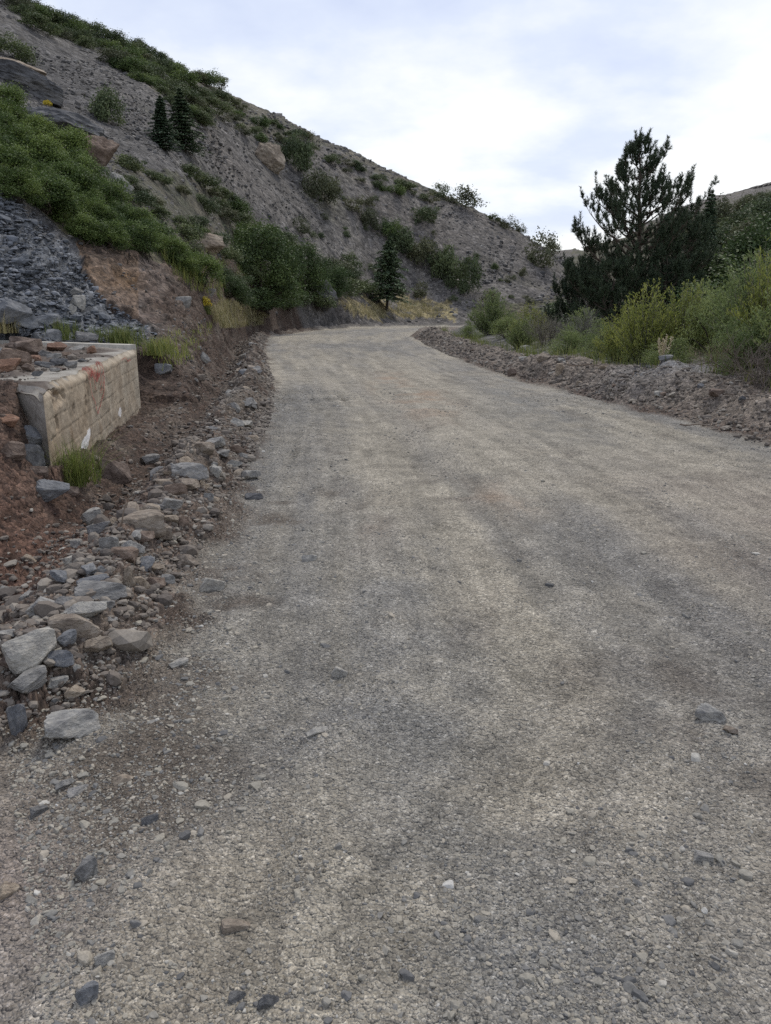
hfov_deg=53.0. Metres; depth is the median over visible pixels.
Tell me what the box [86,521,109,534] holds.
rock
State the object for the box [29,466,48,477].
rock
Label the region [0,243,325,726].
ground
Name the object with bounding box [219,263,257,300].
shrub
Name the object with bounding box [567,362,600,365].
stick
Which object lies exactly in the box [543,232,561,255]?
shrub
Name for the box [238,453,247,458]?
rock
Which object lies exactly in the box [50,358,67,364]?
rock
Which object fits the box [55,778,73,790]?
rock
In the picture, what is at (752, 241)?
leafy bush
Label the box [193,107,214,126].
shrub
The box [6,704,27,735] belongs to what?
rock
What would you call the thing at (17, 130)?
leafy bush
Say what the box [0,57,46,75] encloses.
rock outcrop
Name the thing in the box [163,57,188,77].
shrub
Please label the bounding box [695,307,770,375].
leafy bush
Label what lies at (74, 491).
rock
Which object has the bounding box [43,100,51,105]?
yellow flower bush
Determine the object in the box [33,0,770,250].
sky
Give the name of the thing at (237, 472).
rock
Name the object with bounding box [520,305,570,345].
twiggy bush
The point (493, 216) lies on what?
shrub
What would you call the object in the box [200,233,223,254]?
rock outcrop
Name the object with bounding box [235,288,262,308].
shrub
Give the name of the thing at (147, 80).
shrub
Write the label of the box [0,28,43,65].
shrub
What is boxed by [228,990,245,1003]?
rock
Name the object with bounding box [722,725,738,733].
rock
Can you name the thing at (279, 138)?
shrub
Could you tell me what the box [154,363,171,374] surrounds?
rock
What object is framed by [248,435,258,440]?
rock
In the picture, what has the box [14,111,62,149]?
leafy bush
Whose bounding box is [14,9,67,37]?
shrub
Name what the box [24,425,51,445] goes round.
rock
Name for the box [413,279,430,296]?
shrub
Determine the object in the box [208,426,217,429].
rock
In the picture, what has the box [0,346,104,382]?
slab debris
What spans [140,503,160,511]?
rock
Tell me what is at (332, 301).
shrub
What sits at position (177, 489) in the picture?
rock
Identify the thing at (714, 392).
rock
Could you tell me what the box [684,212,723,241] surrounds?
shrub
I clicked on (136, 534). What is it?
rock
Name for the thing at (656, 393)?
rock
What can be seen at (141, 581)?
rock
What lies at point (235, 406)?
rock
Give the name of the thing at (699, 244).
young pine
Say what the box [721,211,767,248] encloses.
shrub
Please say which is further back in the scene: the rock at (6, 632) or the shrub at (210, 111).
the shrub at (210, 111)
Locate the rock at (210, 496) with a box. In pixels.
[203,493,213,500]
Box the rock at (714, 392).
[708,388,724,396]
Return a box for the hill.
[0,0,582,328]
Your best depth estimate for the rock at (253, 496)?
6.77 m
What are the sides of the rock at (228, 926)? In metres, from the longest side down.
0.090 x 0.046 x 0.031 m
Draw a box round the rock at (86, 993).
[74,980,98,1005]
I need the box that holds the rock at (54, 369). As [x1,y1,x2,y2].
[50,368,59,371]
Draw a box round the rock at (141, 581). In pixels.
[134,576,149,588]
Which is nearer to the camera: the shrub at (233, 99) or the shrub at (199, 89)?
the shrub at (199, 89)
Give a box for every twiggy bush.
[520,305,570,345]
[551,297,613,349]
[684,335,769,372]
[705,327,770,390]
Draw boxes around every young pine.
[543,249,619,330]
[569,253,649,330]
[635,235,695,323]
[656,211,722,302]
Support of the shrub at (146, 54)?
on the hill
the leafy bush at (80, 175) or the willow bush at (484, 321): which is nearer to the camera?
the leafy bush at (80, 175)
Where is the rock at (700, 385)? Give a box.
[697,383,704,387]
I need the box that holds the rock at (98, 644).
[83,636,112,652]
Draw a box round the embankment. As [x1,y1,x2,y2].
[411,183,770,441]
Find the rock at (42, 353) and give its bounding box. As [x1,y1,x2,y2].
[38,350,50,356]
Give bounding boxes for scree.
[0,0,580,369]
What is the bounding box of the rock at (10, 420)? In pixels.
[0,414,18,427]
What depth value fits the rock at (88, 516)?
6.28 m
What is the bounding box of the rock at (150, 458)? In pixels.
[140,453,159,464]
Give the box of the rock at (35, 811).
[29,805,47,818]
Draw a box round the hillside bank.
[0,147,188,350]
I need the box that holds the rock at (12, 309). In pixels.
[0,299,32,323]
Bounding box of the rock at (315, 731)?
[306,726,327,737]
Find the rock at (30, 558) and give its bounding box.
[23,554,36,563]
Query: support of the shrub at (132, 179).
on the hillside bank
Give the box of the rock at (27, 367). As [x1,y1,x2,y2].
[21,363,34,370]
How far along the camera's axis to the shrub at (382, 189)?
96.17 m
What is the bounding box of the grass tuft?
[34,424,139,487]
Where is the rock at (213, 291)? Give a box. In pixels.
[208,288,215,296]
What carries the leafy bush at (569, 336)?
on the valley slope
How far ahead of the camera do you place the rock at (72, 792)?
2.63 m
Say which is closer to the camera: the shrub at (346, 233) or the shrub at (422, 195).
the shrub at (346, 233)
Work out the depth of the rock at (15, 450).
6.08 m
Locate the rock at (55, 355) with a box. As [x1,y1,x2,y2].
[46,353,61,357]
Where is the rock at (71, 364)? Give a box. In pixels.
[63,361,77,368]
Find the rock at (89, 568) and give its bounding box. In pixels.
[81,562,96,576]
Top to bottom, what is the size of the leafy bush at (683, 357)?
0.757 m
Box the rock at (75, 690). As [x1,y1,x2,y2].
[64,684,85,699]
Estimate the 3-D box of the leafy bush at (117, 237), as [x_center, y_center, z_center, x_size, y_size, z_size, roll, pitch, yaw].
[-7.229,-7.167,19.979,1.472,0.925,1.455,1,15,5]
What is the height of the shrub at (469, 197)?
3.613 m
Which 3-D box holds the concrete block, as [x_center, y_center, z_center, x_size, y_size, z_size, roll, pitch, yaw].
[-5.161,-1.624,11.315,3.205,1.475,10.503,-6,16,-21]
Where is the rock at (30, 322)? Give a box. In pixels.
[14,314,38,328]
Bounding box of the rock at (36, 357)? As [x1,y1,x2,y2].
[31,355,41,361]
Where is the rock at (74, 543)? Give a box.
[69,538,82,548]
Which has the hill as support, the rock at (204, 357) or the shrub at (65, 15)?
the shrub at (65, 15)
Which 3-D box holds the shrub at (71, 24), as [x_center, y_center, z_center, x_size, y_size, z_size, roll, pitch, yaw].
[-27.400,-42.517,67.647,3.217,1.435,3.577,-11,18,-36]
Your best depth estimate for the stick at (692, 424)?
10.73 m
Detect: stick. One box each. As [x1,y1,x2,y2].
[119,498,128,526]
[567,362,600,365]
[680,423,707,425]
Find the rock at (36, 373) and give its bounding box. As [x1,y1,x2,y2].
[31,371,43,375]
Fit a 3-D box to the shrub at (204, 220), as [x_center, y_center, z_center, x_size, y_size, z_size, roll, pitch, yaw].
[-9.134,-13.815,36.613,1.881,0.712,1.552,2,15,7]
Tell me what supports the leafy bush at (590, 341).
on the valley slope
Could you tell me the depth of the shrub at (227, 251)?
39.14 m
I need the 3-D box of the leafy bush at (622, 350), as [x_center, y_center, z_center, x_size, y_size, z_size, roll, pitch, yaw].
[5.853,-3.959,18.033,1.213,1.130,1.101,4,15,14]
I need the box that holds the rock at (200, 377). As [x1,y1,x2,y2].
[197,374,205,380]
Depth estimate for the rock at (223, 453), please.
7.95 m
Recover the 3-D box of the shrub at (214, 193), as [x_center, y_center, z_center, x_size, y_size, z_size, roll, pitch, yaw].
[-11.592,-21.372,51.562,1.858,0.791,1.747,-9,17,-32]
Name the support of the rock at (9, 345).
on the concrete block
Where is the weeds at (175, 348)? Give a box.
[147,320,213,370]
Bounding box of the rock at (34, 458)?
[25,444,45,465]
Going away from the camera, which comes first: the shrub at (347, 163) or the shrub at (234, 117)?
the shrub at (234, 117)
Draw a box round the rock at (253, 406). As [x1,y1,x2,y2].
[249,398,256,408]
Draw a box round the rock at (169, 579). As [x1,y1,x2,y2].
[161,574,174,583]
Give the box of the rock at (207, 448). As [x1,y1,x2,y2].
[194,442,214,455]
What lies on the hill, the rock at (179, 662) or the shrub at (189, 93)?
the shrub at (189, 93)
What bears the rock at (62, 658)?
on the ground at (17, 482)
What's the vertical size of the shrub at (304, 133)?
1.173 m
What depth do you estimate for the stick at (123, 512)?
4.89 m
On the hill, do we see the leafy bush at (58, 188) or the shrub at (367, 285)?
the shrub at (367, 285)
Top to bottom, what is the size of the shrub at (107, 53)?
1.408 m
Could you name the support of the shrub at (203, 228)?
on the hill
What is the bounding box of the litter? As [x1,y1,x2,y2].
[430,334,770,402]
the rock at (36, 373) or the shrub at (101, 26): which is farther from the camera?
the shrub at (101, 26)
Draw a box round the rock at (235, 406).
[227,402,240,412]
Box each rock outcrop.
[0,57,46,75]
[0,59,63,107]
[25,106,108,138]
[83,135,119,166]
[108,172,133,195]
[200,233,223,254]
[255,142,285,174]
[303,274,337,310]
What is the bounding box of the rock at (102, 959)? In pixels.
[94,949,114,967]
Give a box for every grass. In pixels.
[157,245,253,297]
[205,297,269,327]
[346,299,448,317]
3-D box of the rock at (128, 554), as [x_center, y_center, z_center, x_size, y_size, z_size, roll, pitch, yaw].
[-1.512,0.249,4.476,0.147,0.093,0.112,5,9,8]
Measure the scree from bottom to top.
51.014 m
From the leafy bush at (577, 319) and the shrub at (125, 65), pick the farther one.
the shrub at (125, 65)
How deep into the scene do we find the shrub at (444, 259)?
89.40 m
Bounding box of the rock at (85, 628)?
[47,613,100,638]
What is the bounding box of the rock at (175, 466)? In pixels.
[169,463,181,469]
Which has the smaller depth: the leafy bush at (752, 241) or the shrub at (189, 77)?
the leafy bush at (752, 241)
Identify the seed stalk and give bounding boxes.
[657,334,673,355]
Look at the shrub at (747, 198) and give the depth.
111.55 m
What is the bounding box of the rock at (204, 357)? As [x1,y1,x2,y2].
[200,352,209,363]
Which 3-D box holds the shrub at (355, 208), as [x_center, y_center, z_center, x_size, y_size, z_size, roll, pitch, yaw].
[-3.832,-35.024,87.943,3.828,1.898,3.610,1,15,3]
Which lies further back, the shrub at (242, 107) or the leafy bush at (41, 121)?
the shrub at (242, 107)
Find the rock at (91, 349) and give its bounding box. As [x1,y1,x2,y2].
[87,345,96,353]
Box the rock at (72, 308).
[68,304,76,314]
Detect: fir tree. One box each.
[143,95,183,151]
[167,88,210,156]
[366,237,415,310]
[698,191,723,258]
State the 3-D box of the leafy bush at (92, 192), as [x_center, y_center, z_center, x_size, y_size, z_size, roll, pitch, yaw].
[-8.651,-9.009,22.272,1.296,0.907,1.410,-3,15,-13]
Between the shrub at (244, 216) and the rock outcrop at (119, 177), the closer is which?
the rock outcrop at (119, 177)
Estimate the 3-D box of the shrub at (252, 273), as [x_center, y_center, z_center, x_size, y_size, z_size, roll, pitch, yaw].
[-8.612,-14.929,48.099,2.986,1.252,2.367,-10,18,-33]
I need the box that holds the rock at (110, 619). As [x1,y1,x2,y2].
[107,616,117,621]
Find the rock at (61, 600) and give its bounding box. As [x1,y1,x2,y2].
[54,596,72,605]
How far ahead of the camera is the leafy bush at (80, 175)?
22.10 m
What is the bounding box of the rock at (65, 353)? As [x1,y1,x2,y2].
[61,352,71,357]
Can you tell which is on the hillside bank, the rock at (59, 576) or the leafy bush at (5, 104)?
the leafy bush at (5, 104)
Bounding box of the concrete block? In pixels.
[0,340,140,466]
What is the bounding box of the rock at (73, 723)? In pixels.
[44,708,100,738]
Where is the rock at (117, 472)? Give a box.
[96,459,132,484]
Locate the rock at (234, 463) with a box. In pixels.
[227,460,242,466]
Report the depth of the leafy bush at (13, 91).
28.65 m
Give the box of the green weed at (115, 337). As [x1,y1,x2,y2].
[82,323,158,344]
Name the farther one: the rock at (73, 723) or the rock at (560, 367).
the rock at (560, 367)
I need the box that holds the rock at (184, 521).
[178,516,189,527]
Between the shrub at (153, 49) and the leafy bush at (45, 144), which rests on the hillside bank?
the leafy bush at (45, 144)
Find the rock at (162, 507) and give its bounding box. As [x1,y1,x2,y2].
[153,503,165,510]
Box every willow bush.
[465,288,516,335]
[502,314,542,348]
[550,307,606,347]
[672,276,724,341]
[694,249,770,346]
[742,287,770,350]
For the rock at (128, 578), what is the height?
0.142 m
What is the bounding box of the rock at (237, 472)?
[233,468,243,475]
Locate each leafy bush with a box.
[0,80,32,114]
[0,94,32,127]
[0,110,34,135]
[0,119,41,152]
[0,128,24,165]
[0,140,41,181]
[0,162,49,204]
[4,107,35,135]
[11,130,70,163]
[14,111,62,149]
[22,166,85,215]
[27,120,95,160]
[27,159,74,193]
[34,148,86,180]
[43,156,106,197]
[43,190,88,223]
[59,211,115,242]
[61,147,92,164]
[68,185,110,207]
[69,190,119,223]
[72,153,116,186]
[80,218,133,250]
[91,175,134,204]
[91,204,130,227]
[104,196,141,224]
[114,216,165,255]
[119,202,162,229]
[147,230,196,262]
[168,249,203,274]
[459,321,484,338]
[487,311,520,338]
[530,296,580,329]
[541,323,590,354]
[557,305,617,332]
[574,314,619,358]
[609,321,645,360]
[635,335,701,365]
[644,276,742,320]
[674,270,743,353]
[695,245,768,297]
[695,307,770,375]
[717,211,770,272]
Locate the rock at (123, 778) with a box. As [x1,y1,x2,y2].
[113,774,133,784]
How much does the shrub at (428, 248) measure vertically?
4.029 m
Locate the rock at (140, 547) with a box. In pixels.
[119,540,144,554]
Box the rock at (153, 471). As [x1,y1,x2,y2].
[150,466,162,480]
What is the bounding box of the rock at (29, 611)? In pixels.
[25,596,54,617]
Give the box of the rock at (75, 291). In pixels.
[69,287,83,294]
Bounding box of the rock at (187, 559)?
[176,554,199,566]
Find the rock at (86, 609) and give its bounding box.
[63,601,106,617]
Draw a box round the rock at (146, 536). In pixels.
[140,531,154,542]
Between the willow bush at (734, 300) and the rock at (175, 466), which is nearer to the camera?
the rock at (175, 466)
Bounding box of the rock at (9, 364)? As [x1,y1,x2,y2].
[0,358,20,372]
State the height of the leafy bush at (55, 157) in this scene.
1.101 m
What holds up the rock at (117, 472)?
on the ground at (17, 482)
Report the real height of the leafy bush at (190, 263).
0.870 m
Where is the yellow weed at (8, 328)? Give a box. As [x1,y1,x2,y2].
[0,311,20,333]
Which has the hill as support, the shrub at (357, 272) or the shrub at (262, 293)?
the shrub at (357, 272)
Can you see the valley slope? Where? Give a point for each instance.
(736, 194)
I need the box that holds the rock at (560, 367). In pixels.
[555,363,564,375]
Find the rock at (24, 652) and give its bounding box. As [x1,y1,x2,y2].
[1,627,56,673]
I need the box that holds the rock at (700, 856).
[693,849,713,861]
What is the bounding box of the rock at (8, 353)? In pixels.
[0,348,32,365]
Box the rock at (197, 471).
[172,462,208,479]
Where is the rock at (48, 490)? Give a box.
[35,479,69,502]
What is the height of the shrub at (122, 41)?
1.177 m
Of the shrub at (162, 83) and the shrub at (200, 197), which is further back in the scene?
the shrub at (162, 83)
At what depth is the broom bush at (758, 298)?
13.43 m
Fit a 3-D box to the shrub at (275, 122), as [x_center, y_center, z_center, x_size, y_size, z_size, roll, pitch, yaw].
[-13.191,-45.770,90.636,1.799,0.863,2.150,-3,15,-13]
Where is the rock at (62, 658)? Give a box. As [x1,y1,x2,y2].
[47,650,73,666]
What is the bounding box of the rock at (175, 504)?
[162,498,182,510]
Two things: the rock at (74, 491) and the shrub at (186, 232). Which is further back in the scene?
the shrub at (186, 232)
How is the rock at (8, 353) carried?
on the concrete block
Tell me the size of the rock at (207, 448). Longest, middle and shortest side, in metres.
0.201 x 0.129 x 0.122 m
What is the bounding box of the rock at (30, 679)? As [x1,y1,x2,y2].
[8,665,46,692]
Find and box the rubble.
[0,282,770,730]
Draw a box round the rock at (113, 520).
[109,517,117,523]
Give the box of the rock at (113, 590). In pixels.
[74,580,126,599]
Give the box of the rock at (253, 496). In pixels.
[245,493,262,499]
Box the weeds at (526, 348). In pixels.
[436,325,770,390]
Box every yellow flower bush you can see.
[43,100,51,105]
[202,296,211,313]
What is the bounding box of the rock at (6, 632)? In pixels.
[0,629,14,639]
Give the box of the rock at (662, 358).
[658,355,672,361]
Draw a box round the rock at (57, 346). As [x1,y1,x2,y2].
[47,342,66,350]
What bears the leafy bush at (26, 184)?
on the hillside bank
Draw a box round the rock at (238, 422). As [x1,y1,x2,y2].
[230,417,243,426]
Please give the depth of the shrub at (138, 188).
27.96 m
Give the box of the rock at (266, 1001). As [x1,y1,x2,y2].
[257,994,278,1010]
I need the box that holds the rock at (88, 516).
[80,507,100,524]
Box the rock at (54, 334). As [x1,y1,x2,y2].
[46,329,63,341]
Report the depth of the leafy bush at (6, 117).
23.79 m
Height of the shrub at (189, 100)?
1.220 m
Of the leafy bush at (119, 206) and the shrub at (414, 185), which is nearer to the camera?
the leafy bush at (119, 206)
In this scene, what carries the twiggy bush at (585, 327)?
on the valley slope
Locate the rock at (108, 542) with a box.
[98,537,118,548]
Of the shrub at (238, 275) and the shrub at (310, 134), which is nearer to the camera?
the shrub at (238, 275)
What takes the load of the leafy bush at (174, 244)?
on the hillside bank
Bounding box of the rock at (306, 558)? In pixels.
[302,555,316,561]
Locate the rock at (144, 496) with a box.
[140,493,147,499]
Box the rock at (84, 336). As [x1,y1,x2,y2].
[75,331,98,341]
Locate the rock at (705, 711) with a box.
[694,702,726,721]
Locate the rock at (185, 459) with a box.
[179,456,191,462]
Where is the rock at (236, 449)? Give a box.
[230,445,245,453]
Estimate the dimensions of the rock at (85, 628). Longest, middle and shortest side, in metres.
0.214 x 0.120 x 0.110 m
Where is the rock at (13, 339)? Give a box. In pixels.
[9,336,33,342]
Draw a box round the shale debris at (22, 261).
[0,193,157,342]
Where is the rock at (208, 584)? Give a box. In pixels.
[199,577,225,591]
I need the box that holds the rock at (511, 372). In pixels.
[507,369,515,376]
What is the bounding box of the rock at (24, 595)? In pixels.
[18,590,31,600]
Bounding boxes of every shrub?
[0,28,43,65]
[3,0,34,10]
[4,3,34,16]
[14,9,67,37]
[30,0,54,22]
[37,3,64,24]
[45,24,63,35]
[50,9,78,23]
[58,15,93,32]
[59,24,73,39]
[61,15,82,23]
[63,26,82,40]
[69,27,101,41]
[69,29,85,42]
[73,33,100,48]
[76,20,96,36]
[81,21,110,38]
[84,82,129,126]
[92,26,129,44]
[92,43,139,64]
[96,38,123,49]
[105,53,139,70]
[107,41,145,58]
[108,37,134,48]
[109,54,146,71]
[113,153,149,173]
[120,174,141,185]
[124,36,145,44]
[124,189,157,207]
[126,67,151,82]
[131,65,159,76]
[132,55,154,65]
[133,41,157,52]
[133,183,152,193]
[136,47,155,59]
[137,75,157,85]
[140,63,168,79]
[141,51,158,60]
[141,169,164,180]
[143,54,177,73]
[146,47,168,60]
[147,204,173,219]
[148,74,166,86]
[148,194,167,206]
[152,84,175,97]
[153,219,177,237]
[156,51,174,61]
[160,176,175,184]
[162,75,189,89]
[162,93,175,103]
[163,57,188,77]
[165,68,201,86]
[168,83,201,101]
[169,83,183,95]
[169,214,194,227]
[175,183,192,195]
[176,220,207,242]
[179,162,209,180]
[180,237,204,254]
[181,247,227,286]
[182,96,208,107]
[186,215,211,227]
[187,83,213,97]
[189,103,199,114]
[191,222,210,232]
[192,68,208,83]
[192,68,230,87]
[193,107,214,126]
[194,172,224,192]
[195,104,218,118]
[196,192,210,204]
[197,114,215,126]
[200,193,223,215]
[202,94,236,115]
[207,187,224,198]
[210,73,228,89]
[210,86,230,101]
[212,232,233,246]
[216,198,232,207]
[218,205,245,222]
[218,245,246,260]
[219,115,229,122]
[219,185,233,199]
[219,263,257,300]
[224,213,312,314]
[225,96,241,104]
[226,112,241,121]
[227,190,244,205]
[227,269,245,281]
[229,196,255,215]
[229,221,275,258]
[230,97,250,111]
[233,108,245,118]
[234,122,253,135]
[235,210,258,224]
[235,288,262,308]
[242,264,266,281]
[246,284,294,311]
[247,114,271,126]
[249,125,264,134]
[251,131,268,142]
[255,221,277,234]
[262,227,298,244]
[269,118,279,124]
[269,236,336,305]
[273,135,283,140]
[277,123,285,129]
[281,129,316,173]
[281,288,315,310]
[284,130,293,136]
[290,213,313,233]
[291,127,307,138]
[297,162,344,205]
[298,127,315,138]
[307,142,321,150]
[309,292,341,309]
[310,231,318,238]
[316,253,355,297]
[320,213,328,219]
[321,153,341,164]
[322,254,355,272]
[340,195,364,212]
[340,248,366,268]
[342,166,353,171]
[342,277,371,296]
[343,230,350,237]
[345,158,354,165]
[347,265,366,278]
[351,159,363,166]
[351,276,382,293]
[354,164,367,171]
[356,194,377,206]
[358,202,381,230]
[369,172,388,181]
[372,181,384,187]
[379,186,388,191]
[379,214,405,240]
[385,183,406,195]
[388,222,416,252]
[392,178,413,187]
[403,183,417,190]
[406,233,442,265]
[410,203,440,222]
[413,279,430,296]
[417,193,428,199]
[422,192,441,202]
[426,182,451,197]
[426,239,457,278]
[441,249,485,293]
[443,184,487,207]
[447,294,458,301]
[476,288,500,300]
[486,213,500,221]
[498,215,521,230]
[503,274,512,282]
[515,222,527,233]
[518,267,528,275]
[521,226,557,267]
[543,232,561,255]
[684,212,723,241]
[701,192,740,223]
[712,220,744,254]
[717,196,765,230]
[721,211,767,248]
[732,188,770,215]
[737,191,770,223]
[745,248,770,270]
[749,208,770,238]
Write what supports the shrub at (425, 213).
on the hill
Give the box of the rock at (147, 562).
[140,555,154,571]
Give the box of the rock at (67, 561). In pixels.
[61,555,71,565]
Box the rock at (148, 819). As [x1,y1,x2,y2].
[141,813,158,825]
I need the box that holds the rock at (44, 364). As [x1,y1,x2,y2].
[34,361,54,368]
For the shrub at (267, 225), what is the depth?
60.56 m
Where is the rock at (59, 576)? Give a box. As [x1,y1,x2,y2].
[49,570,67,582]
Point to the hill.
(366, 247)
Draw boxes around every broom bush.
[507,301,548,339]
[591,304,638,360]
[608,278,690,362]
[650,276,719,354]
[725,232,770,354]
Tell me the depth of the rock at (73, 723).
2.94 m
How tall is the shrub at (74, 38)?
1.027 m
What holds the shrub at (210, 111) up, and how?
on the hill
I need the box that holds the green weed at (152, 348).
[118,334,190,356]
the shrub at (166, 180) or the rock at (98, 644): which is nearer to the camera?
the rock at (98, 644)
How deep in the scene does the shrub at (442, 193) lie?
105.57 m
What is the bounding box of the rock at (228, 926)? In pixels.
[221,918,250,933]
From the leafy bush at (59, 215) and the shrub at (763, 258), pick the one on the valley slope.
the shrub at (763, 258)
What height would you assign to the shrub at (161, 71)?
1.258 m
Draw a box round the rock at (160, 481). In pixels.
[155,479,170,485]
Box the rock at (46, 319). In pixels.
[33,314,60,329]
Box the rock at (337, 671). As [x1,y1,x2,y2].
[331,666,347,676]
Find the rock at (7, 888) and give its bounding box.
[0,881,19,900]
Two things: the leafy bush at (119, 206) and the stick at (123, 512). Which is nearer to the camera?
the stick at (123, 512)
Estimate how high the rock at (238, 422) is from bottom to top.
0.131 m
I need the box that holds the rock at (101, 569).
[92,565,106,574]
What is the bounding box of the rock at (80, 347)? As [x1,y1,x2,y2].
[69,345,84,349]
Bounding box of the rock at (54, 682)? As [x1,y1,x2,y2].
[48,675,68,688]
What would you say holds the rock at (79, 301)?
on the hillside bank
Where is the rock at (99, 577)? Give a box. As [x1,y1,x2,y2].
[76,574,109,584]
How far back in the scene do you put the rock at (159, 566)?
4.57 m
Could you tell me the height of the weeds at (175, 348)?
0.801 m
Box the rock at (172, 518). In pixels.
[163,515,178,523]
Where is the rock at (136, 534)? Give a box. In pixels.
[131,530,140,540]
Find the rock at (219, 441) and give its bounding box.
[205,436,225,447]
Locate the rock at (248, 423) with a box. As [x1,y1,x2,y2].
[243,420,252,426]
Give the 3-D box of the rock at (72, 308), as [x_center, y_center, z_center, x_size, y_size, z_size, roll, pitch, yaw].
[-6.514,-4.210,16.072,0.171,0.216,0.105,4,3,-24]
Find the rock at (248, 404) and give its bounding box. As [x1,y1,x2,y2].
[243,401,251,407]
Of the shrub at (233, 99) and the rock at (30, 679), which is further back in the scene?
the shrub at (233, 99)
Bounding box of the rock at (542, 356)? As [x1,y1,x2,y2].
[536,352,549,361]
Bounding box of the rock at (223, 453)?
[217,449,229,457]
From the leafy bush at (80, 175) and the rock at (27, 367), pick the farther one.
the leafy bush at (80, 175)
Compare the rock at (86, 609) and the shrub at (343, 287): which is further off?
the shrub at (343, 287)
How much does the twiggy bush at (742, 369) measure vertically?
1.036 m
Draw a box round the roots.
[77,235,155,273]
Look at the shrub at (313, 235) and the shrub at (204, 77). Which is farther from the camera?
the shrub at (204, 77)
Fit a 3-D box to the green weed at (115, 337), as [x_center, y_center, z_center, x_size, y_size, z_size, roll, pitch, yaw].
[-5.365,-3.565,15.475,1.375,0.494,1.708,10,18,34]
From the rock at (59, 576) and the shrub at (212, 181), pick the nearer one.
the rock at (59, 576)
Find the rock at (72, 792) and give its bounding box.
[67,784,88,797]
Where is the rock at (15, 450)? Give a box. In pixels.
[0,441,25,461]
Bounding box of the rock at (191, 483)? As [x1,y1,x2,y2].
[174,478,199,489]
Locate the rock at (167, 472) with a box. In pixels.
[163,471,171,474]
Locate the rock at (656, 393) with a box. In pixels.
[654,391,662,395]
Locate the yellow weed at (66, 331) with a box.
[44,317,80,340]
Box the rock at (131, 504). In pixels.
[123,501,139,510]
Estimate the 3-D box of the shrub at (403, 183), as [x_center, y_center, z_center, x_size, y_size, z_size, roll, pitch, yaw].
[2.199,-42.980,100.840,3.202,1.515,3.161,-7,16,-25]
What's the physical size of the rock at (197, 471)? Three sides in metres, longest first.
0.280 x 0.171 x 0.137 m
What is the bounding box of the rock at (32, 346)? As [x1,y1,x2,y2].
[13,339,42,354]
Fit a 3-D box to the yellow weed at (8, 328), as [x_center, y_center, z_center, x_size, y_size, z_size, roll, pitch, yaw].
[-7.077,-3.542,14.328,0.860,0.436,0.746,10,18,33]
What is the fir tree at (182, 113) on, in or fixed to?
on the scree
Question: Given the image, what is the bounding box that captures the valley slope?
[452,182,770,364]
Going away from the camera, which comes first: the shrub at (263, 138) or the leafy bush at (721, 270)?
the leafy bush at (721, 270)
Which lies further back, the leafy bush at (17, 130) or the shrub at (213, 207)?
the shrub at (213, 207)
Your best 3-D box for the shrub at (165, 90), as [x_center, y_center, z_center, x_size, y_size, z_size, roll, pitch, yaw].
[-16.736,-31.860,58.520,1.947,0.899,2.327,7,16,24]
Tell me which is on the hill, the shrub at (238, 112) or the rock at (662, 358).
the shrub at (238, 112)
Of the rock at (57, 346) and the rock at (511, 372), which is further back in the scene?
the rock at (511, 372)
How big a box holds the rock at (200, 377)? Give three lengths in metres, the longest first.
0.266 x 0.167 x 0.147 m
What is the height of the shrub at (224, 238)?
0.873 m
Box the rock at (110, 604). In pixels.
[104,600,114,610]
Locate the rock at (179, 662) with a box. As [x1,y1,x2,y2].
[168,657,188,668]
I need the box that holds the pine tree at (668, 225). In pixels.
[560,127,720,316]
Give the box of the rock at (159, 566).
[152,563,164,570]
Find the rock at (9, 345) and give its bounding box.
[5,342,12,348]
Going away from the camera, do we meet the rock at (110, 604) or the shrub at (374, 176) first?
the rock at (110, 604)
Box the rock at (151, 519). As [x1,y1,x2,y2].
[118,509,165,537]
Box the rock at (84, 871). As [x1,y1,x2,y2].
[74,855,97,881]
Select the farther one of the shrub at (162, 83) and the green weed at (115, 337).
the shrub at (162, 83)
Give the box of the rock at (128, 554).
[111,546,138,562]
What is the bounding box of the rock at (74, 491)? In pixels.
[67,486,79,496]
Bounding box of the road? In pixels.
[0,323,770,1023]
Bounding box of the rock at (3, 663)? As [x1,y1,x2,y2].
[0,656,10,671]
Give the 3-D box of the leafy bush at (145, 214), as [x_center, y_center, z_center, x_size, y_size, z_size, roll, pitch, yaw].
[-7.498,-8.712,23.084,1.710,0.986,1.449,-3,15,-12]
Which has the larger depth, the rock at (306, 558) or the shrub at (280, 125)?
the shrub at (280, 125)
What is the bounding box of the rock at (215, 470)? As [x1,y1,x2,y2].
[209,464,220,477]
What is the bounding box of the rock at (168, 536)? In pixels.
[158,525,171,539]
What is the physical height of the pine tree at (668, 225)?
8.141 m
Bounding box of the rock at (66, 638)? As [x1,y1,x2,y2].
[56,629,76,645]
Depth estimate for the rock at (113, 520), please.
5.73 m
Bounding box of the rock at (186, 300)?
[175,296,191,307]
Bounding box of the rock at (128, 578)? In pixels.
[123,567,135,586]
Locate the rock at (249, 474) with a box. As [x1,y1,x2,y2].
[241,470,261,479]
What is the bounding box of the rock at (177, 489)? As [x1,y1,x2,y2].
[163,483,187,495]
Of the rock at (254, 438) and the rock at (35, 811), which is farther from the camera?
the rock at (254, 438)
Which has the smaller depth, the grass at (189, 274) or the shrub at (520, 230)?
the grass at (189, 274)
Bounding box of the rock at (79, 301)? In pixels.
[71,295,85,309]
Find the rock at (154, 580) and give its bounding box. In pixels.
[147,577,165,588]
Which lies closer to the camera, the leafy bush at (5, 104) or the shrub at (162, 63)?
the leafy bush at (5, 104)
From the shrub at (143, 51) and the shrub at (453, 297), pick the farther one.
the shrub at (453, 297)

